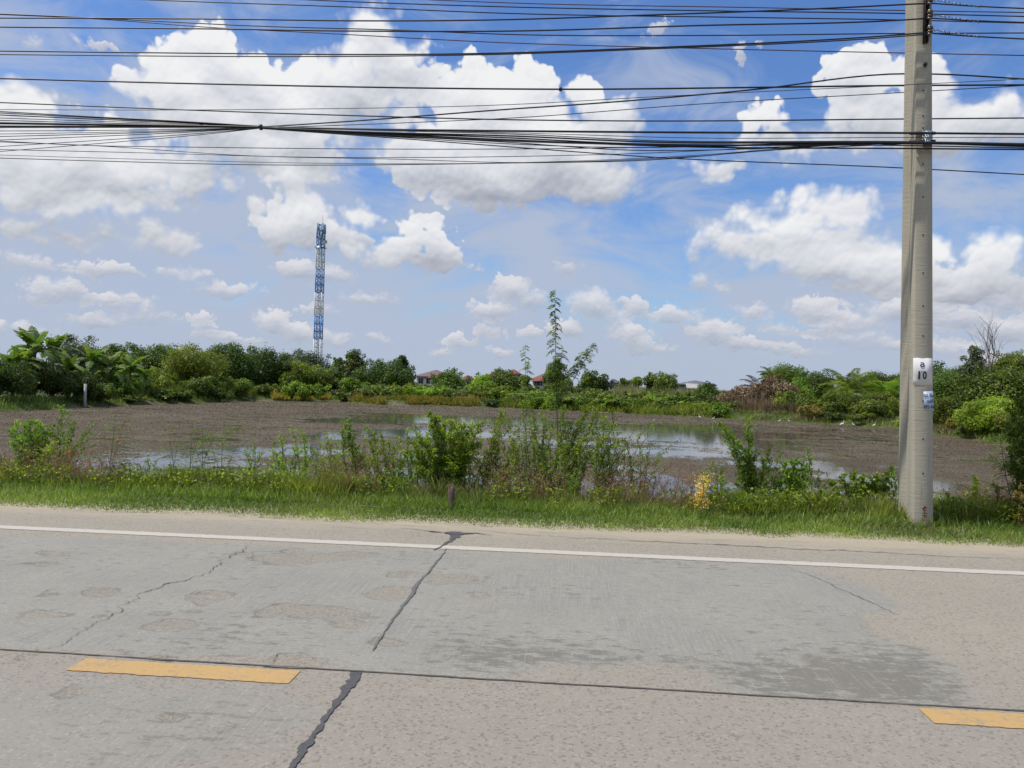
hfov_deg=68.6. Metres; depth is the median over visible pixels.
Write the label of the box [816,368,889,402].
palm
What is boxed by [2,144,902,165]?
overhead cable
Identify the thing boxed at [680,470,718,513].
yellow flower plant
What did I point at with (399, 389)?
bush
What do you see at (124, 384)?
bush
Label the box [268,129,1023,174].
overhead cable
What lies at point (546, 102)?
overhead cable
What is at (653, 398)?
bush
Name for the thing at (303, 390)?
bush
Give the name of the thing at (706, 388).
tree
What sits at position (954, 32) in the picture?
cable grip
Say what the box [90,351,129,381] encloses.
banana plant
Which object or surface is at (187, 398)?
bush
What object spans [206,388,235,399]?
bush
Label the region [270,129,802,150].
overhead cable
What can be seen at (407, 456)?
shrub
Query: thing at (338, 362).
tree
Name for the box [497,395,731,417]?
bank weeds
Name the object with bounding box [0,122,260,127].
overhead cable
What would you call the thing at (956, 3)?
cable grip
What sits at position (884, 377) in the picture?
tree
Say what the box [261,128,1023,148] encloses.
overhead cable
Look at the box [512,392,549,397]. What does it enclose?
bush
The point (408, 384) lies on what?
bush
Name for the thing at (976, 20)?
overhead cable
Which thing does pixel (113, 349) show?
tree
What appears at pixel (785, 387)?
bush
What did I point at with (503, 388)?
bush
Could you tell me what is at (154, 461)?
shrub
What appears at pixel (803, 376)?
palm
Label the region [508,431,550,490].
shrub
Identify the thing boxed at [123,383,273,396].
bushes
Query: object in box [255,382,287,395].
bush
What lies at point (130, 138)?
overhead cable
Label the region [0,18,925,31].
overhead cable
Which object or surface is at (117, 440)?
sesbania plant
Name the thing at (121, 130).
overhead cable
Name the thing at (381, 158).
overhead cable
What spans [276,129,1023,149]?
overhead cable
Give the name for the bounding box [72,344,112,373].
banana plant
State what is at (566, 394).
bush
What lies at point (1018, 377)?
tree
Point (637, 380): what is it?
tree
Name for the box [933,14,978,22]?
cable grip
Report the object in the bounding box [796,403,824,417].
bush
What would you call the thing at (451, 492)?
wooden stake
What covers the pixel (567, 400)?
bush
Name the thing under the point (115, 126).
overhead cable
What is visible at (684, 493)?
shrub
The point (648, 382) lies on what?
tree
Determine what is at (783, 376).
palm
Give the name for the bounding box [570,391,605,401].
bush
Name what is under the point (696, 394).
bush
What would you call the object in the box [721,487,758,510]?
grass tuft
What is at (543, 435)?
shrub
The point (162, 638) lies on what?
road
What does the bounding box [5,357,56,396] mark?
bush
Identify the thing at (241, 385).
bush
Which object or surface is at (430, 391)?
bush
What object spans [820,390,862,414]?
bush
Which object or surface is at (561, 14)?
overhead cable
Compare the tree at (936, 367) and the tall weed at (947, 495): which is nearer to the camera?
the tall weed at (947, 495)
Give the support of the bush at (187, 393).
on the ground at (18, 407)
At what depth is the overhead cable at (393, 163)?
9.49 m
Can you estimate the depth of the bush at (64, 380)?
59.26 m
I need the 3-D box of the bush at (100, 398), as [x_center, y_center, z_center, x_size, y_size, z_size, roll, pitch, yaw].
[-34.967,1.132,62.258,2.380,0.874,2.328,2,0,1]
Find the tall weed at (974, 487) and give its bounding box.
[969,474,985,501]
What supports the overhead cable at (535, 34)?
attached to the utility pole
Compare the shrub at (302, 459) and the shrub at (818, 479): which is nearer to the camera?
the shrub at (818, 479)
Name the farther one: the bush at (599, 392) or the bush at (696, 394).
the bush at (599, 392)
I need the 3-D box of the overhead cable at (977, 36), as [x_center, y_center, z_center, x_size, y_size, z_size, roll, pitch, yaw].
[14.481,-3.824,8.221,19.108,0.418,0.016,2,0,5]
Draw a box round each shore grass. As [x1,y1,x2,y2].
[715,407,981,438]
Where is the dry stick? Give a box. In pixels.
[347,505,380,507]
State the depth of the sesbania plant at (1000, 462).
9.75 m
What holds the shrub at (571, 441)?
on the ground at (18, 407)
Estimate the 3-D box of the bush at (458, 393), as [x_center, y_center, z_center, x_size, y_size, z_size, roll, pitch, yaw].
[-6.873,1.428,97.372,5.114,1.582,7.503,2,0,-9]
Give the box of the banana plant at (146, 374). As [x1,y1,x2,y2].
[131,367,155,391]
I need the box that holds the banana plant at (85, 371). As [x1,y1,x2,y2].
[70,366,90,389]
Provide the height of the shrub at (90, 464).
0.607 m
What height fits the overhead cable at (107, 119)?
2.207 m
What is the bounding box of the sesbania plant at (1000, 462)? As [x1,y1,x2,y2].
[980,425,1018,498]
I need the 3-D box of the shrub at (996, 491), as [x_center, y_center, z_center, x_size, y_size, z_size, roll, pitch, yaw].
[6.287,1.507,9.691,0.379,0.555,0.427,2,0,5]
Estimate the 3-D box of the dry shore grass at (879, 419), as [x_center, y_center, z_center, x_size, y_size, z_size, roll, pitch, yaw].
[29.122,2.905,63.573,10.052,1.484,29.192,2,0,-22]
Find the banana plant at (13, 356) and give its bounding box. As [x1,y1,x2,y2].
[0,350,37,399]
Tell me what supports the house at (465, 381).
on the ground at (18, 407)
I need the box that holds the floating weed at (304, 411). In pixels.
[0,400,1015,502]
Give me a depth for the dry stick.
9.24 m
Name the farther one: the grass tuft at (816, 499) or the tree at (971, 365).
the tree at (971, 365)
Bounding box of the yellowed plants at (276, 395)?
[270,389,331,400]
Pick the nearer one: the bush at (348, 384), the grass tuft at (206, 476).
the grass tuft at (206, 476)
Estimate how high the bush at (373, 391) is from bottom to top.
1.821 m
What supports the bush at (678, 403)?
on the ground at (18, 407)
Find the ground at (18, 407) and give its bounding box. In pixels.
[0,382,1023,538]
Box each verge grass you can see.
[0,463,1023,524]
[0,469,1023,546]
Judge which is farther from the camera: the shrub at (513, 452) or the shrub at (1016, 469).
the shrub at (513, 452)
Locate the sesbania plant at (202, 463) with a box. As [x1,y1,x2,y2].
[178,426,228,471]
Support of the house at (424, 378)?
on the ground at (18, 407)
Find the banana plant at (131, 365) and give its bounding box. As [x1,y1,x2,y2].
[108,354,150,387]
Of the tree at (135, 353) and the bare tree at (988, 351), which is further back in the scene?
the tree at (135, 353)
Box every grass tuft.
[198,463,237,484]
[325,468,363,489]
[421,474,458,498]
[539,467,588,495]
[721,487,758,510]
[794,480,838,513]
[933,498,960,520]
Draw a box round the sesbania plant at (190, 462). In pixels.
[174,420,215,469]
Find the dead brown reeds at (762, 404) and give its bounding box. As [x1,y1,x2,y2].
[707,394,801,413]
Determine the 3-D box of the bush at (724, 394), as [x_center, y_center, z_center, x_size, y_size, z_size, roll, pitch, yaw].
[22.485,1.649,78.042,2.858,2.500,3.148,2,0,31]
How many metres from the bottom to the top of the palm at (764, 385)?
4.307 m
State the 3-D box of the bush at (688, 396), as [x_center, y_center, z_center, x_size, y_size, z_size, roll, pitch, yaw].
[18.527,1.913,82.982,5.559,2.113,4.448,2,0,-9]
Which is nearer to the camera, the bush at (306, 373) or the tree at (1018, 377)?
the tree at (1018, 377)
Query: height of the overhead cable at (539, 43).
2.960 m
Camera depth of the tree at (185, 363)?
82.07 m
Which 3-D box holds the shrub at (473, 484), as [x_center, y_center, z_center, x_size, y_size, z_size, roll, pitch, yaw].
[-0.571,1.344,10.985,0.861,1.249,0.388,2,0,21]
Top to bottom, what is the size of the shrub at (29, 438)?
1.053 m
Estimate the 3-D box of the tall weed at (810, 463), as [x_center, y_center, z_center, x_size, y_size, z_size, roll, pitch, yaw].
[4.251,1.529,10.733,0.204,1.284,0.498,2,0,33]
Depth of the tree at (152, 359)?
90.49 m
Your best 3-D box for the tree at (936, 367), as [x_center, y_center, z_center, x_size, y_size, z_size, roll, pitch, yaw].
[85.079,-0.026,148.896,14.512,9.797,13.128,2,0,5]
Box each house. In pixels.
[416,370,441,385]
[461,375,474,388]
[485,369,521,382]
[532,373,552,388]
[609,379,620,390]
[677,380,716,390]
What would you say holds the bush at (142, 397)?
on the ground at (18, 407)
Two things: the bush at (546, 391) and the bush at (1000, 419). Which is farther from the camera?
the bush at (546, 391)
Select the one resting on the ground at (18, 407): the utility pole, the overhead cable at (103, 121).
the utility pole
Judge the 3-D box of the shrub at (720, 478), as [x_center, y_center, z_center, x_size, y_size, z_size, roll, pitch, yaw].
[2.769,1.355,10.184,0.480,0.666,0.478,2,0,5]
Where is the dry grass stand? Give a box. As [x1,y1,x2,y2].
[475,385,616,398]
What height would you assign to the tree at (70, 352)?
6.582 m
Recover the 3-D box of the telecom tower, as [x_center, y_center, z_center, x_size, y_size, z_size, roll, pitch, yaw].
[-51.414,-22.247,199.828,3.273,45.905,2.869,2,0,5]
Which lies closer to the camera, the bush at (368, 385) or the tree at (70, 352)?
the tree at (70, 352)
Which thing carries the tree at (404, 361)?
on the ground at (18, 407)
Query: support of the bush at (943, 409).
on the ground at (18, 407)
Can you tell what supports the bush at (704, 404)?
on the ground at (18, 407)
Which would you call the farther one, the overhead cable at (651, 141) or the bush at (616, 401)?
the bush at (616, 401)
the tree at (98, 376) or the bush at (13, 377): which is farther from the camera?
the tree at (98, 376)
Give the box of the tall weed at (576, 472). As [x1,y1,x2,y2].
[565,467,580,492]
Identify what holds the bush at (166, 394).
on the ground at (18, 407)
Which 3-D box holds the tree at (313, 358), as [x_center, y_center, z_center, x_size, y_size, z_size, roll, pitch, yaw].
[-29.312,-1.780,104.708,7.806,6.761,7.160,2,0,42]
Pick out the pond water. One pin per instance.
(690, 433)
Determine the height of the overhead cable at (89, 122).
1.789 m
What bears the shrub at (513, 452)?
on the ground at (18, 407)
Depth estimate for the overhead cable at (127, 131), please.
9.71 m
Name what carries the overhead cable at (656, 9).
attached to the utility pole
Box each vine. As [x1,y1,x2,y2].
[770,458,812,499]
[818,469,893,501]
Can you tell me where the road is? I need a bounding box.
[0,498,1023,767]
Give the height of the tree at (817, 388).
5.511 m
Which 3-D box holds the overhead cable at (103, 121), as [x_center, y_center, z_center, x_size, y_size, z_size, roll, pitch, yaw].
[-13.931,-4.583,10.463,21.554,1.976,0.009,2,0,5]
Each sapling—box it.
[519,345,534,486]
[544,290,597,482]
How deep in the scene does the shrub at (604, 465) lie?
10.83 m
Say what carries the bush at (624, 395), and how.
on the ground at (18, 407)
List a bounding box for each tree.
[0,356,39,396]
[38,333,103,376]
[93,349,107,379]
[102,342,141,375]
[130,348,141,359]
[132,343,180,386]
[156,341,231,386]
[208,340,259,382]
[246,342,293,386]
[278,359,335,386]
[284,347,331,372]
[331,357,343,390]
[340,348,366,377]
[351,358,415,386]
[393,355,409,369]
[429,367,465,389]
[465,371,498,387]
[490,367,520,387]
[516,375,531,389]
[541,361,568,389]
[577,369,601,390]
[593,373,614,391]
[614,378,631,390]
[627,375,644,391]
[642,372,657,389]
[649,371,681,391]
[692,381,719,396]
[755,361,809,386]
[806,370,839,407]
[861,370,899,399]
[933,360,963,382]
[933,365,967,404]
[948,364,1023,420]
[954,345,987,384]
[960,314,1006,376]
[986,349,1023,376]
[999,363,1023,397]
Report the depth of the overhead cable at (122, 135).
9.75 m
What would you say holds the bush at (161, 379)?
on the ground at (18, 407)
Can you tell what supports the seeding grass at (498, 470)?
on the ground at (18, 407)
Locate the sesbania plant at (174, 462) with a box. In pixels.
[150,425,195,469]
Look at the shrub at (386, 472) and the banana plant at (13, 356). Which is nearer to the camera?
the shrub at (386, 472)
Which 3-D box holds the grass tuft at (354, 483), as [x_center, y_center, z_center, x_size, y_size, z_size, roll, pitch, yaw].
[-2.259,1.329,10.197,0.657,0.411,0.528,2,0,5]
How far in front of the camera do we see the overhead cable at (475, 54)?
9.36 m
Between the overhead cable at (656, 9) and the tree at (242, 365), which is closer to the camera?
the overhead cable at (656, 9)
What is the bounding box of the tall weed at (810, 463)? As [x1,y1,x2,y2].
[800,447,814,490]
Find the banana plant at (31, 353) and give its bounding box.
[11,345,44,396]
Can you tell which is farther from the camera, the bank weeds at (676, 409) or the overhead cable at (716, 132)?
the bank weeds at (676, 409)
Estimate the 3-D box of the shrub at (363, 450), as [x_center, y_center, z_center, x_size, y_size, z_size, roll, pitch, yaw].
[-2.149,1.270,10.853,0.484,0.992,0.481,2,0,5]
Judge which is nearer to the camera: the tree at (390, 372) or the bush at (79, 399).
the bush at (79, 399)
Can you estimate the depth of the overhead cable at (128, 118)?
9.71 m
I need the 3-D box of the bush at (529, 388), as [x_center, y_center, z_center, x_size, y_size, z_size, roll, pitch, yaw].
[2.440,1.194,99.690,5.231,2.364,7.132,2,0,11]
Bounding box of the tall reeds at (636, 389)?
[612,383,695,397]
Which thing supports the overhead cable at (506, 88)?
attached to the utility pole
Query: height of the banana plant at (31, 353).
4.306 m
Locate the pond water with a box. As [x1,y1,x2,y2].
[0,401,1019,501]
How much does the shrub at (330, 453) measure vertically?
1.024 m
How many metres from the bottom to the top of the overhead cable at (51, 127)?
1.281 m
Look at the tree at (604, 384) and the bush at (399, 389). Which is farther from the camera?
the tree at (604, 384)
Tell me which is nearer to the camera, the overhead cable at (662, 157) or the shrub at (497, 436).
the overhead cable at (662, 157)
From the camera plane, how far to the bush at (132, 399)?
66.05 m
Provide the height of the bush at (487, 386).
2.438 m
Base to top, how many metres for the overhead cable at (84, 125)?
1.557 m
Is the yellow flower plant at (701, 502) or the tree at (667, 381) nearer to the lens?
the yellow flower plant at (701, 502)
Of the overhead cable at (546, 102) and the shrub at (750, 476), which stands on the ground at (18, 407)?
the shrub at (750, 476)
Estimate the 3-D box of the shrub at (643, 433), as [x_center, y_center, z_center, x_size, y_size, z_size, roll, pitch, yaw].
[1.744,1.180,10.519,1.226,1.400,0.446,2,0,5]
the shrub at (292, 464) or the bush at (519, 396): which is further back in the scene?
the bush at (519, 396)
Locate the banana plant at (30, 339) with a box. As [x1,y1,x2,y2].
[7,325,65,395]
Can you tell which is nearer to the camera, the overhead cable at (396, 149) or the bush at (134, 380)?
the overhead cable at (396, 149)
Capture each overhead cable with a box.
[0,3,924,21]
[0,13,1023,35]
[0,14,1023,55]
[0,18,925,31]
[0,32,926,54]
[0,34,926,56]
[0,78,1023,89]
[0,79,1021,109]
[0,102,1023,121]
[0,111,257,125]
[0,113,238,125]
[0,114,236,125]
[0,120,189,124]
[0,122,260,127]
[0,125,240,127]
[0,127,102,127]
[0,128,254,136]
[0,128,258,146]
[0,129,252,151]
[0,144,873,157]
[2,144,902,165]
[3,128,257,139]
[3,141,1023,149]
[4,118,228,125]
[5,142,862,162]
[7,124,241,127]
[7,144,848,163]
[8,128,248,133]
[28,128,226,130]
[151,0,1023,23]
[261,127,1023,144]
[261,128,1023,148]
[262,126,1023,134]
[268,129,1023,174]
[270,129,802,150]
[273,73,1023,125]
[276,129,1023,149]
[278,127,1023,143]
[292,86,1013,126]
[292,130,807,147]
[311,0,1023,16]
[353,132,1023,146]
[435,0,1023,12]
[443,131,1023,138]
[927,2,1023,8]
[927,17,1023,22]
[927,32,1023,39]
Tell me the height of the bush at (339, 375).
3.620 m
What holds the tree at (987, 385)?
on the ground at (18, 407)
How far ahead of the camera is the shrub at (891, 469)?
10.28 m
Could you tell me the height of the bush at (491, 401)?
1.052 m
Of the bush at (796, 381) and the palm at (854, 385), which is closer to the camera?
the palm at (854, 385)
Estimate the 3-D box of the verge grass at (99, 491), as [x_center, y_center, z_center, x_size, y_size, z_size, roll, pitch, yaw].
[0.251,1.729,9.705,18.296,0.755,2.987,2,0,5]
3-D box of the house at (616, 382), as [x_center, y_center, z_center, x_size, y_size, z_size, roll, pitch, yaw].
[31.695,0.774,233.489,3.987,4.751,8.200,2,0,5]
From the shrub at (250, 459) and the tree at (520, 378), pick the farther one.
the tree at (520, 378)
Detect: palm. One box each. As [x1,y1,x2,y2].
[739,374,786,400]
[756,366,799,384]
[786,371,813,384]
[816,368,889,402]
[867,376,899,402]
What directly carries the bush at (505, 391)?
on the ground at (18, 407)
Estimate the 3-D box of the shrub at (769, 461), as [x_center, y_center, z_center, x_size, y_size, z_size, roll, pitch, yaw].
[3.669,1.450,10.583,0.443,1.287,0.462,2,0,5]
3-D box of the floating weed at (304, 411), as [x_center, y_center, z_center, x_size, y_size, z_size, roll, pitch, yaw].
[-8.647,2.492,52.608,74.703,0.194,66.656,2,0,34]
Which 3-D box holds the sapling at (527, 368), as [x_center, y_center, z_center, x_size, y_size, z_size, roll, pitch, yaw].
[0.189,0.697,10.940,0.254,2.566,0.304,2,0,5]
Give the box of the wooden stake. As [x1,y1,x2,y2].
[448,483,454,507]
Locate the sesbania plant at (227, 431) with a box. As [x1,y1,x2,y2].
[191,421,259,472]
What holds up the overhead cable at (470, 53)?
attached to the utility pole
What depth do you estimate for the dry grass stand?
99.97 m
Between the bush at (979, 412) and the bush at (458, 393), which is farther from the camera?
the bush at (458, 393)
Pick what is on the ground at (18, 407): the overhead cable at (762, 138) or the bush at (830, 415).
the bush at (830, 415)
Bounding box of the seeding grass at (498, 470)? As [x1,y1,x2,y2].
[0,436,1023,519]
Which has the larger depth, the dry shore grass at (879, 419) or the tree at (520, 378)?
the tree at (520, 378)
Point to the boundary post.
(85, 395)
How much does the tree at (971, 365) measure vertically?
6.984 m
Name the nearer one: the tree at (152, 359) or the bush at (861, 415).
the bush at (861, 415)
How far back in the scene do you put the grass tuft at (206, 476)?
10.43 m
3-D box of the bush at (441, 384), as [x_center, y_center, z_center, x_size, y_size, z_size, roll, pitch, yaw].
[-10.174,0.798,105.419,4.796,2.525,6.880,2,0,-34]
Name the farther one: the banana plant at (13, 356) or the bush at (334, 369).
the bush at (334, 369)
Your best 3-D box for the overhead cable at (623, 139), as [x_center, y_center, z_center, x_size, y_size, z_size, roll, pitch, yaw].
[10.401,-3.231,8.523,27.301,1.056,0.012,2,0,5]
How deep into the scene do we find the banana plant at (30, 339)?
57.68 m
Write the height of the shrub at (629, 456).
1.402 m
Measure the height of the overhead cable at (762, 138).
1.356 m
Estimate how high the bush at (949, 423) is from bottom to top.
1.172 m
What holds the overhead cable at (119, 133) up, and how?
attached to the cable tie
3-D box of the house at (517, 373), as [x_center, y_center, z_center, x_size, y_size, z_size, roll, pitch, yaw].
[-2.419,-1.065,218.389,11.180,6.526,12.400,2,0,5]
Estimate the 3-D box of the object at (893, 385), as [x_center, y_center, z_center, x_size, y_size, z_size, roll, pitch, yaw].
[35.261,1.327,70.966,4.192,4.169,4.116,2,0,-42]
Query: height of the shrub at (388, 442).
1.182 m
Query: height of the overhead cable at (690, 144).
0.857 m
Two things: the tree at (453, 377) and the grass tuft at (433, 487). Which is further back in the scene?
the tree at (453, 377)
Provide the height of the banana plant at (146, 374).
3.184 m
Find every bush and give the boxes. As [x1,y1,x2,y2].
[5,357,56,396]
[19,366,99,396]
[62,395,83,403]
[72,394,103,400]
[73,382,123,401]
[86,372,145,394]
[113,395,140,402]
[117,394,147,400]
[126,375,150,389]
[131,366,178,388]
[150,388,194,398]
[151,389,182,399]
[174,391,193,399]
[179,376,215,396]
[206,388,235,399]
[213,375,253,394]
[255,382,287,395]
[278,380,331,398]
[323,370,348,394]
[324,363,338,392]
[334,390,352,400]
[335,377,366,390]
[353,385,399,398]
[364,383,391,395]
[384,385,425,396]
[385,382,422,389]
[404,385,444,395]
[413,385,451,396]
[424,381,456,391]
[441,389,475,397]
[457,384,493,393]
[471,390,508,398]
[477,384,513,399]
[484,398,502,404]
[487,389,526,398]
[497,385,523,390]
[509,394,552,401]
[512,385,547,391]
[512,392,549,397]
[528,389,559,394]
[528,397,551,407]
[537,386,573,393]
[551,383,600,393]
[551,392,591,397]
[553,395,596,404]
[554,378,573,389]
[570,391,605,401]
[580,388,611,397]
[596,397,645,406]
[604,395,622,407]
[613,391,662,402]
[624,396,663,404]
[627,391,668,402]
[653,403,669,408]
[657,392,695,404]
[662,400,703,407]
[674,390,718,401]
[692,393,716,401]
[693,403,711,409]
[701,399,750,407]
[710,404,731,415]
[715,388,740,401]
[727,385,759,401]
[752,374,786,401]
[771,388,822,410]
[777,382,799,396]
[792,377,816,398]
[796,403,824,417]
[819,410,844,419]
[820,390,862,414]
[848,410,876,421]
[853,390,899,417]
[933,395,963,424]
[939,418,960,431]
[949,394,1020,432]
[956,424,996,435]
[993,401,1023,427]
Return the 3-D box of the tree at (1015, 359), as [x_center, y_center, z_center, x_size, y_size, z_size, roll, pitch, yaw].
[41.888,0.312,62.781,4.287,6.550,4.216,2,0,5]
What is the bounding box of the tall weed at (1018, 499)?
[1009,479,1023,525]
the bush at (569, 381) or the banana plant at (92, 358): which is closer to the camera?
the banana plant at (92, 358)
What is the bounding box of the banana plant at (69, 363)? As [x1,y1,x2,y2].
[54,352,92,395]
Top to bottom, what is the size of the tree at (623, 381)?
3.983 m
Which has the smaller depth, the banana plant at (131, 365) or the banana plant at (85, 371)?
the banana plant at (85, 371)
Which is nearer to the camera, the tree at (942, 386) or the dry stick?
the dry stick
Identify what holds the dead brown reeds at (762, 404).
on the ground at (18, 407)
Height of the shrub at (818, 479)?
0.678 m
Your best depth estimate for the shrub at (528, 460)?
10.91 m
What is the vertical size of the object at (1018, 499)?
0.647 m
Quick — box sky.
[0,0,1023,393]
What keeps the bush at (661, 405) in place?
on the ground at (18, 407)
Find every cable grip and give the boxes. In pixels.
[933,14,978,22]
[933,29,978,37]
[934,0,978,7]
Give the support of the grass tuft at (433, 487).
on the ground at (18, 407)
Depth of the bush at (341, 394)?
93.12 m
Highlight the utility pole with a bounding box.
[898,0,935,527]
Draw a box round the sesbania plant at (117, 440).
[85,412,153,474]
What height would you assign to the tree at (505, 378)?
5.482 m
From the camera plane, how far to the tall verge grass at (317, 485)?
9.88 m
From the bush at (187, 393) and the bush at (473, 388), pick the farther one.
the bush at (473, 388)
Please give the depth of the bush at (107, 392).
62.29 m
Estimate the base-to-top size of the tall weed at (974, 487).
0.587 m
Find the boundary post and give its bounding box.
[83,384,86,407]
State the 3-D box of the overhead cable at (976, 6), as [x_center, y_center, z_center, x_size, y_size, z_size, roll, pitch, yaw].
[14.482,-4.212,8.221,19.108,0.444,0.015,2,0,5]
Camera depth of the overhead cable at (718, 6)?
9.75 m
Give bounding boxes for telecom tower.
[313,222,326,356]
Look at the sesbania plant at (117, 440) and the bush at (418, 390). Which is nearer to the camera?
the sesbania plant at (117, 440)
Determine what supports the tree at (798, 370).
on the ground at (18, 407)
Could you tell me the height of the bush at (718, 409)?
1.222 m
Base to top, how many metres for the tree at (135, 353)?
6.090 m
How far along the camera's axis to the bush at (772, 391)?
78.37 m
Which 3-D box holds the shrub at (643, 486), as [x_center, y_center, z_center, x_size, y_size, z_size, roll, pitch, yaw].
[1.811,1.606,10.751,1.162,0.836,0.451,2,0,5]
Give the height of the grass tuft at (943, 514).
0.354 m
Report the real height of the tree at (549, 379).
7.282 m
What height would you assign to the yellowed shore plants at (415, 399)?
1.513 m
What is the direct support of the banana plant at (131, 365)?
on the ground at (18, 407)
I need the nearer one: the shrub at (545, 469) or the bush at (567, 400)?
the shrub at (545, 469)
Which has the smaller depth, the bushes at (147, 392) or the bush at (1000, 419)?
the bush at (1000, 419)
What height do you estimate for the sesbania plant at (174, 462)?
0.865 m
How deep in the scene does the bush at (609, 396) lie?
80.93 m
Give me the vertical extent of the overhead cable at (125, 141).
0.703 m
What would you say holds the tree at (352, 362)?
on the ground at (18, 407)
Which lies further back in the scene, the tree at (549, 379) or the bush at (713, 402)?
the tree at (549, 379)
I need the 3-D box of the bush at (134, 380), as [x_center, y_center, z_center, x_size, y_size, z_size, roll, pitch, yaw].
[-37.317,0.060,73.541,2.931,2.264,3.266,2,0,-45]
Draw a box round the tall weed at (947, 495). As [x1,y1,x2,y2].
[938,488,969,509]
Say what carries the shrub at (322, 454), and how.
on the ground at (18, 407)
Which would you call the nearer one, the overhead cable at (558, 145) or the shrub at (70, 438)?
the overhead cable at (558, 145)
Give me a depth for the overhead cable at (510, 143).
9.36 m
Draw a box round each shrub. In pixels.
[6,418,59,474]
[42,405,96,469]
[74,456,104,475]
[136,453,164,474]
[237,441,269,481]
[261,456,294,477]
[269,424,314,478]
[270,432,315,480]
[309,436,347,476]
[311,432,344,478]
[334,417,366,479]
[352,438,377,485]
[362,424,410,489]
[365,448,404,491]
[393,423,424,490]
[399,410,489,490]
[462,435,495,494]
[475,408,520,490]
[487,429,520,491]
[507,398,556,490]
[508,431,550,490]
[527,393,565,490]
[538,458,574,490]
[548,398,621,487]
[549,419,590,493]
[585,397,622,494]
[592,427,637,491]
[600,420,681,493]
[600,468,678,499]
[614,433,662,500]
[669,484,694,501]
[698,460,729,501]
[715,415,778,498]
[759,442,787,493]
[809,468,830,493]
[872,464,897,502]
[985,480,1008,502]
[999,391,1023,518]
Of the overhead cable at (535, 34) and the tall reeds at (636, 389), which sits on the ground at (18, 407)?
the tall reeds at (636, 389)
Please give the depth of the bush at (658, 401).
81.00 m
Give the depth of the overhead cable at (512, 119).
9.94 m
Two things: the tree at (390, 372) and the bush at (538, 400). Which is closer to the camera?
the bush at (538, 400)
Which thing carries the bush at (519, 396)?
on the ground at (18, 407)
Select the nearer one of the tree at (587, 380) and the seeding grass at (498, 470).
the seeding grass at (498, 470)
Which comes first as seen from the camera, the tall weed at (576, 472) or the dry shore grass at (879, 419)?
the tall weed at (576, 472)
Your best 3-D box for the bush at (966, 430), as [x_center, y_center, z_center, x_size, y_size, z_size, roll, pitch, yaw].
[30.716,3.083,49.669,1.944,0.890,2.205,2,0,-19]
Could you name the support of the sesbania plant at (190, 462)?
on the ground at (18, 407)
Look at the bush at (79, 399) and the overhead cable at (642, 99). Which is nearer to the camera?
the overhead cable at (642, 99)
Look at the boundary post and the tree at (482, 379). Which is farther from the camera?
the tree at (482, 379)
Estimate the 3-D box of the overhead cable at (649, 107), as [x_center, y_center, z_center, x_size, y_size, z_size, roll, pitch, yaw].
[10.516,-4.540,9.132,27.894,2.886,0.010,2,0,5]
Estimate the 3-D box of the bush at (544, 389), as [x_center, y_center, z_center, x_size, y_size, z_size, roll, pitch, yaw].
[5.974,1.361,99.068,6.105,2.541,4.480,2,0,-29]
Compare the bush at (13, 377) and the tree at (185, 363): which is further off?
the tree at (185, 363)
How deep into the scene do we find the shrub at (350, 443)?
10.62 m
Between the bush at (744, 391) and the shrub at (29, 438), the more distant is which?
the bush at (744, 391)
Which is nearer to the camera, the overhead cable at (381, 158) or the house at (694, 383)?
the overhead cable at (381, 158)
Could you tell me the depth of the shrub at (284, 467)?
10.85 m
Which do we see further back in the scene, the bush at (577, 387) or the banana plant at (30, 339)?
the bush at (577, 387)
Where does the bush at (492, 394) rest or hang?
on the ground at (18, 407)
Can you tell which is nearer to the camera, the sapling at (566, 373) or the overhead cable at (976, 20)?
the overhead cable at (976, 20)
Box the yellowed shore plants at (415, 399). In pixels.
[344,392,505,406]
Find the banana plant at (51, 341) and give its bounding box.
[40,334,80,393]
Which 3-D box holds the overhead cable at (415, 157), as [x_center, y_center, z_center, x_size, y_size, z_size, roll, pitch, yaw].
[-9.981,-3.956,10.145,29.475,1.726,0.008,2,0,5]
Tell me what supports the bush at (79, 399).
on the ground at (18, 407)
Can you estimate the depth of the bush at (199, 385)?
77.63 m
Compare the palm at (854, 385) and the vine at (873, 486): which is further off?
the palm at (854, 385)
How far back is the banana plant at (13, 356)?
54.93 m
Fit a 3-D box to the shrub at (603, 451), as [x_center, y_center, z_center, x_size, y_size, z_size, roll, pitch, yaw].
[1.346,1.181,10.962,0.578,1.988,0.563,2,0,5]
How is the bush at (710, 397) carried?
on the ground at (18, 407)
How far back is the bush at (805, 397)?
72.32 m
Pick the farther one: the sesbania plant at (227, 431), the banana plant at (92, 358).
the banana plant at (92, 358)
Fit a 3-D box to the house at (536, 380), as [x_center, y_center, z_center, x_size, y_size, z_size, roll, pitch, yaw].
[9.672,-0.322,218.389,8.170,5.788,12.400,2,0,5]
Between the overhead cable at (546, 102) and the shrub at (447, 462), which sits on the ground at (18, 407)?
the shrub at (447, 462)
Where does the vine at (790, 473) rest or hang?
on the ground at (18, 407)
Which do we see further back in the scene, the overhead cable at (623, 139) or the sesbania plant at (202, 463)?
the sesbania plant at (202, 463)
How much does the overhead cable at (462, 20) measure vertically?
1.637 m

